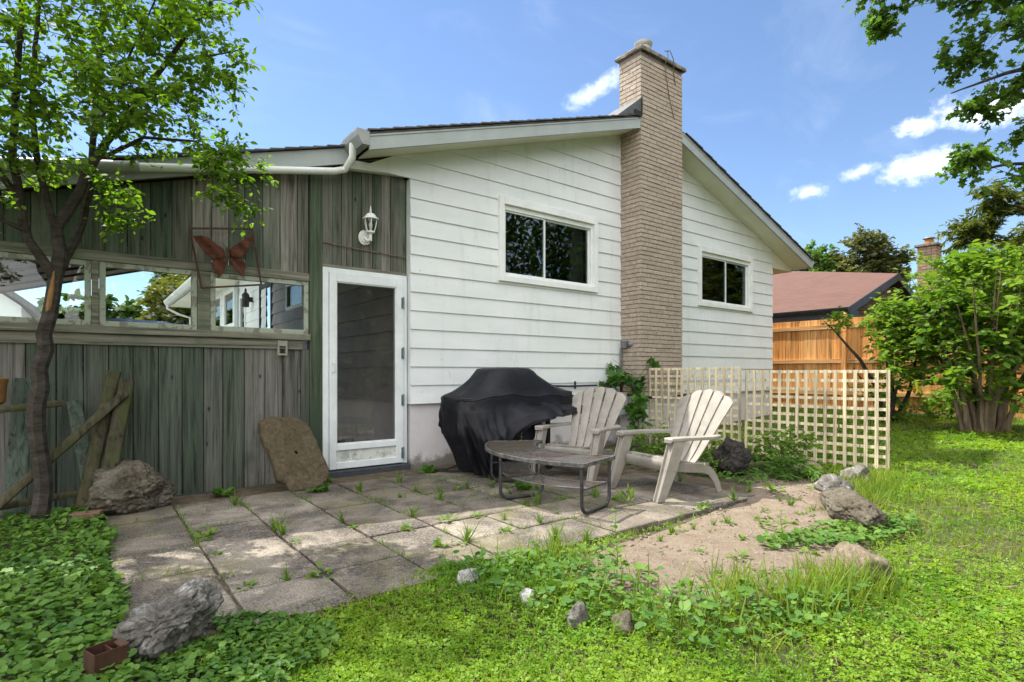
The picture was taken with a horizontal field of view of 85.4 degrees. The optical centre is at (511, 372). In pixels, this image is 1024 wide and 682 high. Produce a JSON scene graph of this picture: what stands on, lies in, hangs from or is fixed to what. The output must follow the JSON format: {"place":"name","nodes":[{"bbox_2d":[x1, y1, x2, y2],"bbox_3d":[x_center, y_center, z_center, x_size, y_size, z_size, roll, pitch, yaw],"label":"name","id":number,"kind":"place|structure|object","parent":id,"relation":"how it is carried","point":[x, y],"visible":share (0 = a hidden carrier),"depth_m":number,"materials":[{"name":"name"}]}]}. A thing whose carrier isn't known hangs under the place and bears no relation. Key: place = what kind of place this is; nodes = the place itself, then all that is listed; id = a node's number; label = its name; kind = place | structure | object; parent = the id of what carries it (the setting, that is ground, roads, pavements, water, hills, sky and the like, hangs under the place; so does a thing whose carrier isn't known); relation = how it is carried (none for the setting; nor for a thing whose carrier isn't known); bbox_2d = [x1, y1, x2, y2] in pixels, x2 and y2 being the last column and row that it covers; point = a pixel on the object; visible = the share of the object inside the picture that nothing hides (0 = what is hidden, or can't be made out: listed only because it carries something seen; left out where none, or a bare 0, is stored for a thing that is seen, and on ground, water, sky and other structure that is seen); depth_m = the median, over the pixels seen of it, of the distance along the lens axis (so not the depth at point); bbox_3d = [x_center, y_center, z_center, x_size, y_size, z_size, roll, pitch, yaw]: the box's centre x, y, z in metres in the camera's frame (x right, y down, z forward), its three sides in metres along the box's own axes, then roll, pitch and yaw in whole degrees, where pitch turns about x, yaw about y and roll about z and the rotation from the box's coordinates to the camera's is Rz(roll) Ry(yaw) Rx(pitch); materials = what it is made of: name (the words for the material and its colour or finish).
{"place":"outdoors","nodes":[
{"label":"outdoors","id":0,"kind":"place"},
{"bbox_2d":[105,462,755,630],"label":"patio","id":1,"kind":"structure","parent":0,"point":[252,546],"depth_m":3.84,"materials":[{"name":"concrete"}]},
{"bbox_2d":[188,524,224,540],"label":"weed","id":2,"kind":"object","parent":1,"relation":"on","point":[208,532],"visible":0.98,"depth_m":3.70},
{"bbox_2d":[236,579,257,591],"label":"weed","id":3,"kind":"object","parent":1,"relation":"on","point":[249,584],"visible":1,"depth_m":2.85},
{"bbox_2d":[267,511,287,531],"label":"grass tuft","id":4,"kind":"object","parent":1,"relation":"on","point":[274,528],"visible":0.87,"depth_m":3.87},
{"bbox_2d":[274,561,294,580],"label":"grass tuft","id":5,"kind":"object","parent":1,"relation":"on","point":[286,577],"visible":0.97,"depth_m":2.94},
{"bbox_2d":[273,518,296,536],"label":"grass tuft","id":6,"kind":"object","parent":1,"relation":"on","point":[282,531],"visible":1,"depth_m":3.75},
{"bbox_2d":[258,416,329,491],"bbox_3d":[-2.079,0.777,5.305,0.596,0.716,0.374,0,0,-38],"label":"stone slab","id":7,"kind":"object","parent":1,"relation":"on","point":[294,453],"depth_m":5.25,"materials":[{"name":"stone"}]},
{"bbox_2d":[306,482,329,491],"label":"weed","id":8,"kind":"object","parent":1,"relation":"on","point":[323,488],"visible":1,"depth_m":5.12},
{"bbox_2d":[305,560,333,578],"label":"weed","id":9,"kind":"object","parent":1,"relation":"on","point":[319,564],"visible":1,"depth_m":3.01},
{"bbox_2d":[108,465,721,619],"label":"joint grass","id":10,"kind":"structure","parent":1,"relation":"on","point":[245,506],"depth_m":4.26,"materials":[{"name":"plant"}]},
{"bbox_2d":[431,487,450,500],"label":"grass tuft","id":11,"kind":"object","parent":1,"relation":"on","point":[441,497],"visible":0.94,"depth_m":4.78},
{"bbox_2d":[431,537,454,546],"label":"weed","id":12,"kind":"object","parent":1,"relation":"on","point":[437,542],"visible":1,"depth_m":3.52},
{"bbox_2d":[437,513,459,522],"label":"weed","id":13,"kind":"object","parent":1,"relation":"on","point":[444,517],"visible":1,"depth_m":4.12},
{"bbox_2d":[433,465,473,471],"bbox_3d":[-0.541,0.924,6.157,0.676,0.345,0.263,0,0,-22],"label":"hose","id":14,"kind":"object","parent":1,"relation":"on","point":[443,469],"visible":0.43,"depth_m":6.10,"materials":[{"name":"rubber"}]},
{"bbox_2d":[438,367,582,476],"bbox_3d":[0.031,0.521,6.323,1.797,1.158,1.107,0,0,-38],"label":"barbecue grill","id":15,"kind":"object","parent":1,"relation":"on","point":[480,408],"visible":0.89,"depth_m":5.84,"materials":[{"name":"fabric"}]},
{"bbox_2d":[514,480,532,490],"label":"weed","id":16,"kind":"object","parent":1,"relation":"on","point":[523,486],"visible":0.97,"depth_m":5.18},
{"bbox_2d":[527,488,544,504],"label":"grass tuft","id":17,"kind":"object","parent":1,"relation":"on","point":[537,501],"visible":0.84,"depth_m":4.61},
{"bbox_2d":[485,440,614,514],"bbox_3d":[0.236,0.892,4.911,0.796,0.408,1.594,0,0,-28],"label":"patio table","id":18,"kind":"object","parent":1,"relation":"on","point":[506,449],"visible":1,"depth_m":4.69,"materials":[{"name":"metal"}]},
{"bbox_2d":[545,519,572,539],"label":"grass tuft","id":19,"kind":"object","parent":1,"relation":"on","point":[555,531],"visible":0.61,"depth_m":3.64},
{"bbox_2d":[530,387,626,485],"bbox_3d":[0.747,0.635,5.933,0.780,0.941,0.996,0,0,34],"label":"garden chair","id":20,"kind":"object","parent":1,"relation":"on","point":[597,438],"visible":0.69,"depth_m":6.09,"materials":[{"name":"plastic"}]},
{"bbox_2d":[614,485,636,501],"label":"weed","id":21,"kind":"object","parent":1,"relation":"on","point":[631,491],"visible":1,"depth_m":4.66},
{"bbox_2d":[606,389,733,502],"bbox_3d":[1.498,0.635,5.191,0.996,0.941,0.780,0,0,-28],"label":"garden chair","id":22,"kind":"object","parent":1,"relation":"on","point":[672,461],"visible":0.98,"depth_m":5.18,"materials":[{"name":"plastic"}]},
{"bbox_2d":[0,406,1023,681],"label":"ground","id":23,"kind":"structure","parent":0,"point":[764,636],"depth_m":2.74,"materials":[{"name":"plant"}]},
{"bbox_2d":[2,378,30,516],"bbox_3d":[-3.807,0.575,4.287,0.135,1.060,0.285,0,0,-28],"label":"timber","id":24,"kind":"object","parent":23,"relation":"on","point":[18,459],"visible":0.61,"depth_m":4.28,"materials":[{"name":"wood"}]},
{"bbox_2d":[0,292,40,317],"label":"outbuilding","id":25,"kind":"structure","parent":23,"relation":"on","point":[13,304],"depth_m":13.80,"materials":[{"name":"paint"}]},
{"bbox_2d":[1,490,78,509],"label":"timber","id":26,"kind":"object","parent":23,"relation":"on","point":[28,501],"visible":0.57,"depth_m":4.13,"materials":[{"name":"wood"}]},
{"bbox_2d":[32,288,91,318],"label":"tree","id":27,"kind":"object","parent":23,"relation":"on","point":[67,311],"visible":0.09,"depth_m":48.02,"materials":[{"name":"green plant"}]},
{"bbox_2d":[0,390,128,509],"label":"timber","id":28,"kind":"object","parent":23,"relation":"on","point":[26,480],"visible":0.88,"depth_m":4.27,"materials":[{"name":"wood"}]},
{"bbox_2d":[0,400,63,412],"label":"timber","id":29,"kind":"object","parent":28,"relation":"on","point":[22,407],"visible":0.69,"depth_m":4.14,"materials":[{"name":"wood"}]},
{"bbox_2d":[0,378,8,404],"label":"clay pot","id":30,"kind":"object","parent":29,"relation":"on","point":[3,387],"visible":1,"depth_m":4.11,"materials":[{"name":"ceramic"}]},
{"bbox_2d":[0,503,139,681],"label":"ground ivy","id":31,"kind":"object","parent":23,"relation":"on","point":[20,650],"visible":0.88,"depth_m":2.58,"materials":[{"name":"plant"}]},
{"bbox_2d":[69,509,102,520],"bbox_3d":[-3.107,1.048,4.050,0.188,0.060,0.090,0,0,-22],"label":"loose brick","id":32,"kind":"object","parent":31,"relation":"on","point":[85,514],"visible":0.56,"depth_m":4.03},
{"bbox_2d":[74,370,120,510],"bbox_3d":[-3.362,0.550,4.511,0.123,1.142,0.522,0,0,-6],"label":"timber","id":33,"kind":"object","parent":23,"relation":"on","point":[98,441],"visible":0.66,"depth_m":4.46,"materials":[{"name":"wood"}]},
{"bbox_2d":[66,400,89,478],"bbox_3d":[-3.440,0.645,4.457,0.478,0.831,0.101,0,0,35],"label":"timber","id":34,"kind":"object","parent":33,"relation":"on","point":[76,418],"visible":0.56,"depth_m":4.50,"materials":[{"name":"wood"}]},
{"bbox_2d":[61,294,145,318],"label":"tree","id":35,"kind":"object","parent":23,"relation":"on","point":[128,309],"visible":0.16,"depth_m":48.61,"materials":[{"name":"green plant"}]},
{"bbox_2d":[102,379,134,469],"bbox_3d":[-3.209,0.590,4.482,0.122,1.061,0.550,0,0,-14],"label":"timber","id":36,"kind":"object","parent":23,"relation":"on","point":[115,438],"visible":0.57,"depth_m":4.51,"materials":[{"name":"wood"}]},
{"bbox_2d":[85,459,176,519],"bbox_3d":[-3.047,0.949,4.453,0.510,0.483,0.636,0,0,41],"label":"boulder","id":37,"kind":"object","parent":23,"relation":"on","point":[126,486],"visible":0.85,"depth_m":4.30,"materials":[{"name":"stone"}]},
{"bbox_2d":[0,0,278,530],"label":"tree","id":38,"kind":"object","parent":23,"relation":"on","point":[176,20],"visible":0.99,"depth_m":4.00,"materials":[{"name":"green plant"}]},
{"bbox_2d":[137,272,185,295],"bbox_3d":[-20.947,-3.196,37.256,7.230,8.623,5.882,0,0,-38],"label":"tree","id":39,"kind":"object","parent":23,"relation":"on","point":[157,276],"visible":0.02,"depth_m":34.53,"materials":[{"name":"green plant"}]},
{"bbox_2d":[135,274,190,324],"bbox_3d":[-18.177,-2.314,31.236,5.966,6.945,5.035,0,0,-7],"label":"tree","id":40,"kind":"object","parent":23,"relation":"on","point":[154,299],"visible":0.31,"depth_m":29.55,"materials":[{"name":"green plant"}]},
{"bbox_2d":[112,578,223,663],"bbox_3d":[-1.396,1.022,2.261,0.307,0.311,0.318,0,0,16],"label":"boulder","id":41,"kind":"object","parent":23,"relation":"on","point":[182,614],"visible":0.88,"depth_m":2.20,"materials":[{"name":"stone"}]},
{"bbox_2d":[43,609,341,681],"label":"ground ivy","id":42,"kind":"object","parent":23,"relation":"on","point":[187,665],"visible":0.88,"depth_m":2.17,"materials":[{"name":"plant"}]},
{"bbox_2d":[83,638,128,681],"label":"brick","id":43,"kind":"object","parent":42,"relation":"on","point":[97,657],"visible":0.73,"depth_m":1.97,"materials":[{"name":"brick"}]},
{"bbox_2d":[0,143,410,516],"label":"carport","id":44,"kind":"object","parent":23,"relation":"on","point":[208,394],"visible":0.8,"depth_m":5.32,"materials":[{"name":"grey wood"}]},
{"bbox_2d":[0,252,90,324],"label":"window","id":45,"kind":"structure","parent":44,"relation":"in","point":[7,255],"depth_m":4.65,"materials":[{"name":"paint"}]},
{"bbox_2d":[99,261,196,329],"bbox_3d":[-3.254,-0.673,4.991,0.735,0.553,0.051,0,0,-38],"label":"window","id":46,"kind":"structure","parent":44,"relation":"in","point":[102,265],"depth_m":4.94,"materials":[{"name":"paint"}]},
{"bbox_2d":[188,227,261,288],"bbox_3d":[-2.708,-1.095,5.277,0.635,0.635,0.073,0,0,-38],"label":"butterfly wall art","id":47,"kind":"object","parent":44,"relation":"attached to","point":[210,248],"visible":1,"depth_m":5.26},
{"bbox_2d":[210,272,307,333],"bbox_3d":[-2.513,-0.673,5.562,0.917,0.553,0.051,0,0,-38],"label":"window","id":48,"kind":"structure","parent":44,"relation":"in","point":[213,275],"depth_m":5.51,"materials":[{"name":"paint"}]},
{"bbox_2d":[277,341,287,355],"bbox_3d":[-2.331,-0.245,5.636,0.095,0.150,0.024,0,0,-38],"label":"hose bracket","id":49,"kind":"object","parent":44,"relation":"attached to","point":[282,343],"visible":1,"depth_m":5.62,"materials":[{"name":"plastic"}]},
{"bbox_2d":[322,241,405,257],"bbox_3d":[-1.631,-1.365,6.201,0.986,0.060,0.016,0,0,-38],"label":"cable","id":50,"kind":"object","parent":44,"relation":"attached to","point":[363,250],"visible":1,"depth_m":6.18,"materials":[{"name":"rubber"}]},
{"bbox_2d":[329,273,403,469],"bbox_3d":[-1.602,-0.009,6.180,0.866,2.105,0.134,0,0,-38],"label":"storm door","id":51,"kind":"structure","parent":44,"relation":"in","point":[343,455],"depth_m":6.19,"materials":[{"name":"white metal"}]},
{"bbox_2d":[358,206,378,244],"bbox_3d":[-1.573,-1.628,6.139,0.195,0.431,0.187,0,0,-38],"label":"wall lantern","id":52,"kind":"object","parent":44,"relation":"attached to","point":[364,237],"depth_m":6.13,"materials":[{"name":"white metal"}]},
{"bbox_2d":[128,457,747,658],"bbox_3d":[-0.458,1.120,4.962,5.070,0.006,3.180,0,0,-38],"label":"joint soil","id":53,"kind":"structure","parent":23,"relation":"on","point":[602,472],"depth_m":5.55,"materials":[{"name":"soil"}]},
{"bbox_2d":[211,486,235,496],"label":"weed","id":54,"kind":"object","parent":53,"relation":"on","point":[217,491],"visible":0.99,"depth_m":4.99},
{"bbox_2d":[418,464,437,473],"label":"weed","id":55,"kind":"object","parent":53,"relation":"on","point":[427,468],"visible":0.97,"depth_m":6.12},
{"bbox_2d":[456,521,484,542],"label":"grass tuft","id":56,"kind":"object","parent":53,"relation":"on","point":[467,538],"visible":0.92,"depth_m":3.62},
{"bbox_2d":[456,568,478,586],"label":"stone","id":57,"kind":"object","parent":23,"relation":"on","point":[466,573],"visible":0.57,"depth_m":2.90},
{"bbox_2d":[163,39,813,468],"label":"house","id":58,"kind":"structure","parent":23,"relation":"on","point":[565,251],"depth_m":8.15,"materials":[{"name":"paint"}]},
{"bbox_2d":[216,294,221,325],"bbox_3d":[-8.419,-1.650,15.858,0.085,1.000,1.400,0,0,-38],"label":"window","id":59,"kind":"structure","parent":58,"relation":"in","point":[218,298],"depth_m":15.73,"materials":[{"name":"white paint"}]},
{"bbox_2d":[223,287,234,326],"bbox_3d":[-7.351,-1.650,14.471,0.085,1.000,1.300,0,0,-38],"label":"window","id":60,"kind":"structure","parent":58,"relation":"in","point":[228,296],"depth_m":14.55,"materials":[{"name":"white paint"}]},
{"bbox_2d":[239,295,245,326],"bbox_3d":[-6.390,-0.765,13.223,0.085,2.170,0.650,0,0,-38],"label":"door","id":61,"kind":"structure","parent":58,"relation":"in","point":[242,310],"depth_m":13.38,"materials":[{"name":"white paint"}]},
{"bbox_2d":[241,288,253,306],"bbox_3d":[-5.894,-1.660,12.375,0.265,0.420,0.171,0,0,-38],"label":"wall lantern","id":62,"kind":"object","parent":58,"relation":"attached to","point":[246,298],"depth_m":12.29,"materials":[{"name":"black metal"}]},
{"bbox_2d":[259,283,274,327],"bbox_3d":[-5.093,-0.765,11.540,0.085,2.170,1.000,0,0,-38],"label":"door","id":63,"kind":"structure","parent":58,"relation":"in","point":[268,286],"depth_m":11.42,"materials":[{"name":"glass"}]},
{"bbox_2d":[286,285,302,310],"bbox_3d":[-3.872,-1.390,9.956,0.085,0.500,1.000,0,0,-38],"label":"window","id":64,"kind":"structure","parent":58,"relation":"in","point":[294,294],"depth_m":10.05,"materials":[{"name":"glass"}]},
{"bbox_2d":[497,195,597,292],"bbox_3d":[0.534,-1.745,7.787,1.830,1.110,0.115,0,0,-38],"label":"window","id":65,"kind":"structure","parent":58,"relation":"in","point":[565,243],"depth_m":7.88,"materials":[{"name":"white paint"}]},
{"bbox_2d":[554,381,597,388],"bbox_3d":[0.847,0.185,7.955,1.051,0.110,0.038,0,0,-38],"label":"gas pipe","id":66,"kind":"object","parent":58,"relation":"attached to","point":[574,385],"visible":0.63,"depth_m":7.99,"materials":[{"name":"black metal"}]},
{"bbox_2d":[605,381,626,415],"bbox_3d":[1.507,0.344,8.274,0.531,0.631,0.226,0,0,-44],"label":"gas meter","id":67,"kind":"object","parent":58,"relation":"attached to","point":[623,413],"visible":0.29,"depth_m":8.31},
{"bbox_2d":[620,341,632,371],"bbox_3d":[1.655,-0.176,8.532,0.432,0.608,0.185,0,0,-7],"label":"electrical conduit","id":68,"kind":"object","parent":58,"relation":"attached to","point":[626,344],"visible":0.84,"depth_m":8.51,"materials":[{"name":"grey metal"}]},
{"bbox_2d":[697,245,752,311],"bbox_3d":[4.024,-1.730,10.475,1.820,1.080,0.115,0,0,-38],"label":"window","id":69,"kind":"structure","parent":58,"relation":"in","point":[725,278],"depth_m":10.46,"materials":[{"name":"white paint"}]},
{"bbox_2d":[519,588,537,607],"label":"stone","id":70,"kind":"object","parent":23,"relation":"on","point":[526,592],"visible":0.38,"depth_m":2.69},
{"bbox_2d":[566,601,588,631],"bbox_3d":[0.291,1.111,2.468,0.102,0.181,0.126,0,0,2],"label":"stone","id":71,"kind":"object","parent":23,"relation":"on","point":[578,611],"visible":0.6,"depth_m":2.44,"materials":[{"name":"stone"}]},
{"bbox_2d":[574,522,595,543],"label":"grass tuft","id":72,"kind":"object","parent":23,"relation":"on","point":[585,536],"visible":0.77,"depth_m":3.60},
{"bbox_2d":[610,610,636,639],"bbox_3d":[0.490,1.114,2.403,0.115,0.172,0.144,0,0,41],"label":"stone","id":73,"kind":"object","parent":23,"relation":"on","point":[625,618],"visible":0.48,"depth_m":2.37,"materials":[{"name":"stone"}]},
{"bbox_2d":[598,356,660,440],"bbox_3d":[1.740,0.442,8.216,0.987,1.360,0.678,0,0,6],"label":"climbing vine","id":74,"kind":"object","parent":23,"relation":"on","point":[637,407],"visible":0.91,"depth_m":8.17,"materials":[{"name":"plant"}]},
{"bbox_2d":[627,423,687,454],"bbox_3d":[1.855,0.945,7.109,0.888,0.563,1.020,0,0,20],"label":"bush","id":75,"kind":"object","parent":23,"relation":"on","point":[646,449],"visible":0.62,"depth_m":7.09,"materials":[{"name":"plant"}]},
{"bbox_2d":[438,535,905,648],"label":"broadleaf weeds","id":76,"kind":"object","parent":23,"relation":"on","point":[775,609],"visible":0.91,"depth_m":2.59,"materials":[{"name":"plant"}]},
{"bbox_2d":[665,437,723,461],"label":"bush","id":77,"kind":"object","parent":23,"relation":"on","point":[713,444],"visible":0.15,"depth_m":6.51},
{"bbox_2d":[649,367,741,448],"bbox_3d":[2.555,0.511,7.880,0.044,1.161,1.435,0,0,-42],"label":"lattice panel","id":78,"kind":"object","parent":23,"relation":"on","point":[702,376],"visible":0.67,"depth_m":7.88,"materials":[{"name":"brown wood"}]},
{"bbox_2d":[442,460,949,655],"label":"tall grass","id":79,"kind":"structure","parent":23,"relation":"on","point":[880,586],"depth_m":2.73,"materials":[{"name":"plant"}]},
{"bbox_2d":[578,442,821,482],"bbox_3d":[2.096,1.077,6.972,1.914,0.131,2.775,0,0,-38],"label":"ground ivy","id":80,"kind":"object","parent":23,"relation":"on","point":[755,468],"visible":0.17,"depth_m":6.03,"materials":[{"name":"plant"}]},
{"bbox_2d":[681,450,724,474],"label":"bush","id":81,"kind":"object","parent":23,"relation":"on","point":[715,462],"visible":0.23,"depth_m":6.14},
{"bbox_2d":[575,473,871,607],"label":"bare earth","id":82,"kind":"structure","parent":23,"relation":"on","point":[744,520],"depth_m":3.57,"materials":[{"name":"soil"}]},
{"bbox_2d":[608,508,626,571],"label":"weed","id":83,"kind":"object","parent":82,"relation":"on","point":[619,549],"visible":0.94,"depth_m":3.03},
{"bbox_2d":[725,549,749,559],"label":"weed","id":84,"kind":"object","parent":82,"relation":"on","point":[741,552],"visible":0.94,"depth_m":3.32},
{"bbox_2d":[761,481,785,491],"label":"weed","id":85,"kind":"object","parent":82,"relation":"on","point":[772,488],"visible":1,"depth_m":5.06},
{"bbox_2d":[776,510,788,536],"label":"weed","id":86,"kind":"object","parent":82,"relation":"on","point":[782,529],"visible":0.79,"depth_m":3.65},
{"bbox_2d":[798,546,820,555],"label":"weed","id":87,"kind":"object","parent":82,"relation":"on","point":[805,548],"visible":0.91,"depth_m":3.35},
{"bbox_2d":[814,473,853,491],"bbox_3d":[2.778,0.968,4.795,0.308,0.187,0.419,0,0,24],"label":"stone","id":88,"kind":"object","parent":82,"relation":"on","point":[826,482],"visible":0.81,"depth_m":4.71,"materials":[{"name":"stone"}]},
{"bbox_2d":[755,510,918,549],"bbox_3d":[2.263,1.061,3.754,1.659,0.114,0.477,0,0,-25],"label":"ground ivy","id":89,"kind":"object","parent":82,"relation":"on","point":[833,537],"visible":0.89,"depth_m":3.67,"materials":[{"name":"plant"}]},
{"bbox_2d":[710,436,751,475],"bbox_3d":[2.443,0.942,6.196,0.412,0.461,0.475,0,0,-4],"label":"boulder","id":90,"kind":"object","parent":23,"relation":"on","point":[735,455],"visible":0.88,"depth_m":6.08,"materials":[{"name":"stone"}]},
{"bbox_2d":[743,426,817,471],"bbox_3d":[3.069,0.902,6.391,0.729,0.614,0.714,0,0,8],"label":"bush","id":91,"kind":"object","parent":23,"relation":"on","point":[771,452],"visible":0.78,"depth_m":6.32,"materials":[{"name":"plant"}]},
{"bbox_2d":[761,452,825,482],"bbox_3d":[3.006,1.046,5.892,0.634,0.379,0.554,0,0,15],"label":"bush","id":92,"kind":"object","parent":23,"relation":"on","point":[811,470],"visible":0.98,"depth_m":5.82,"materials":[{"name":"plant"}]},
{"bbox_2d":[793,461,823,476],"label":"stone","id":93,"kind":"object","parent":23,"relation":"on","point":[813,463],"visible":0.26,"depth_m":6.04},
{"bbox_2d":[744,370,889,469],"bbox_3d":[3.617,0.542,6.717,0.040,1.145,1.637,0,0,-42],"label":"lattice panel","id":94,"kind":"object","parent":23,"relation":"on","point":[835,416],"visible":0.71,"depth_m":6.58,"materials":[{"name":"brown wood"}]},
{"bbox_2d":[794,239,846,271],"bbox_3d":[16.393,-3.169,30.730,3.672,8.561,3.533,0,0,5],"label":"tree","id":95,"kind":"object","parent":23,"relation":"on","point":[818,253],"visible":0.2,"depth_m":29.68,"materials":[{"name":"green plant"}]},
{"bbox_2d":[820,486,887,530],"bbox_3d":[2.561,1.018,4.192,0.343,0.271,0.827,0,0,15],"label":"boulder","id":96,"kind":"object","parent":23,"relation":"on","point":[843,503],"visible":0.91,"depth_m":4.04,"materials":[{"name":"stone"}]},
{"bbox_2d":[840,464,870,483],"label":"stone","id":97,"kind":"object","parent":23,"relation":"on","point":[862,469],"visible":0.61,"depth_m":5.55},
{"bbox_2d":[772,236,944,322],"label":"neighbour house","id":98,"kind":"structure","parent":23,"relation":"on","point":[804,295],"depth_m":15.89,"materials":[{"name":"brown"}]},
{"bbox_2d":[831,541,891,583],"bbox_3d":[1.876,1.043,2.981,0.240,0.237,0.345,0,0,12],"label":"stone","id":99,"kind":"object","parent":23,"relation":"on","point":[844,546],"visible":0.45,"depth_m":2.91,"materials":[{"name":"stone"}]},
{"bbox_2d":[808,223,916,289],"bbox_3d":[18.748,-3.323,29.884,5.228,8.890,5.495,0,0,-38],"label":"tree","id":100,"kind":"object","parent":23,"relation":"on","point":[873,255],"visible":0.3,"depth_m":28.38,"materials":[{"name":"green plant"}]},
{"bbox_2d":[820,306,940,422],"bbox_3d":[6.564,-0.090,9.803,1.251,2.212,1.954,0,0,-38],"label":"shrub","id":101,"kind":"object","parent":23,"relation":"on","point":[904,403],"visible":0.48,"depth_m":9.85,"materials":[{"name":"green plant"}]},
{"bbox_2d":[772,307,1023,417],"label":"cedar fence","id":102,"kind":"object","parent":23,"relation":"on","point":[808,345],"visible":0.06,"depth_m":12.25,"materials":[{"name":"wood"}]},
{"bbox_2d":[841,0,1023,195],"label":"tree","id":103,"kind":"object","parent":23,"relation":"on","point":[882,23],"visible":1,"depth_m":7.63,"materials":[{"name":"green plant"}]},
{"bbox_2d":[908,383,968,419],"bbox_3d":[7.878,0.541,10.014,0.939,0.830,1.452,0,0,-38],"label":"bush","id":104,"kind":"object","parent":23,"relation":"on","point":[945,394],"visible":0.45,"depth_m":10.09,"materials":[{"name":"green plant"}]},
{"bbox_2d":[861,237,1023,433],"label":"shrub","id":105,"kind":"object","parent":23,"relation":"on","point":[967,304],"visible":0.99,"depth_m":8.17,"materials":[{"name":"green plant"}]},
{"bbox_2d":[933,176,1023,301],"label":"tree","id":106,"kind":"object","parent":23,"relation":"on","point":[984,227],"visible":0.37,"depth_m":12.13,"materials":[{"name":"green plant"}]},
{"bbox_2d":[0,0,1023,310],"label":"sky","id":107,"kind":"structure","parent":0,"point":[829,131],"materials":[{"name":"blue"}]},
{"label":"driveway","id":108,"kind":"structure","parent":0,"visible":0},
{"bbox_2d":[66,317,186,324],"bbox_3d":[-6.308,0.123,8.845,1.900,1.794,4.873,0,0,-38],"label":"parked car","id":109,"kind":"object","parent":108,"relation":"on","point":[124,320],"visible":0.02,"depth_m":7.54,"materials":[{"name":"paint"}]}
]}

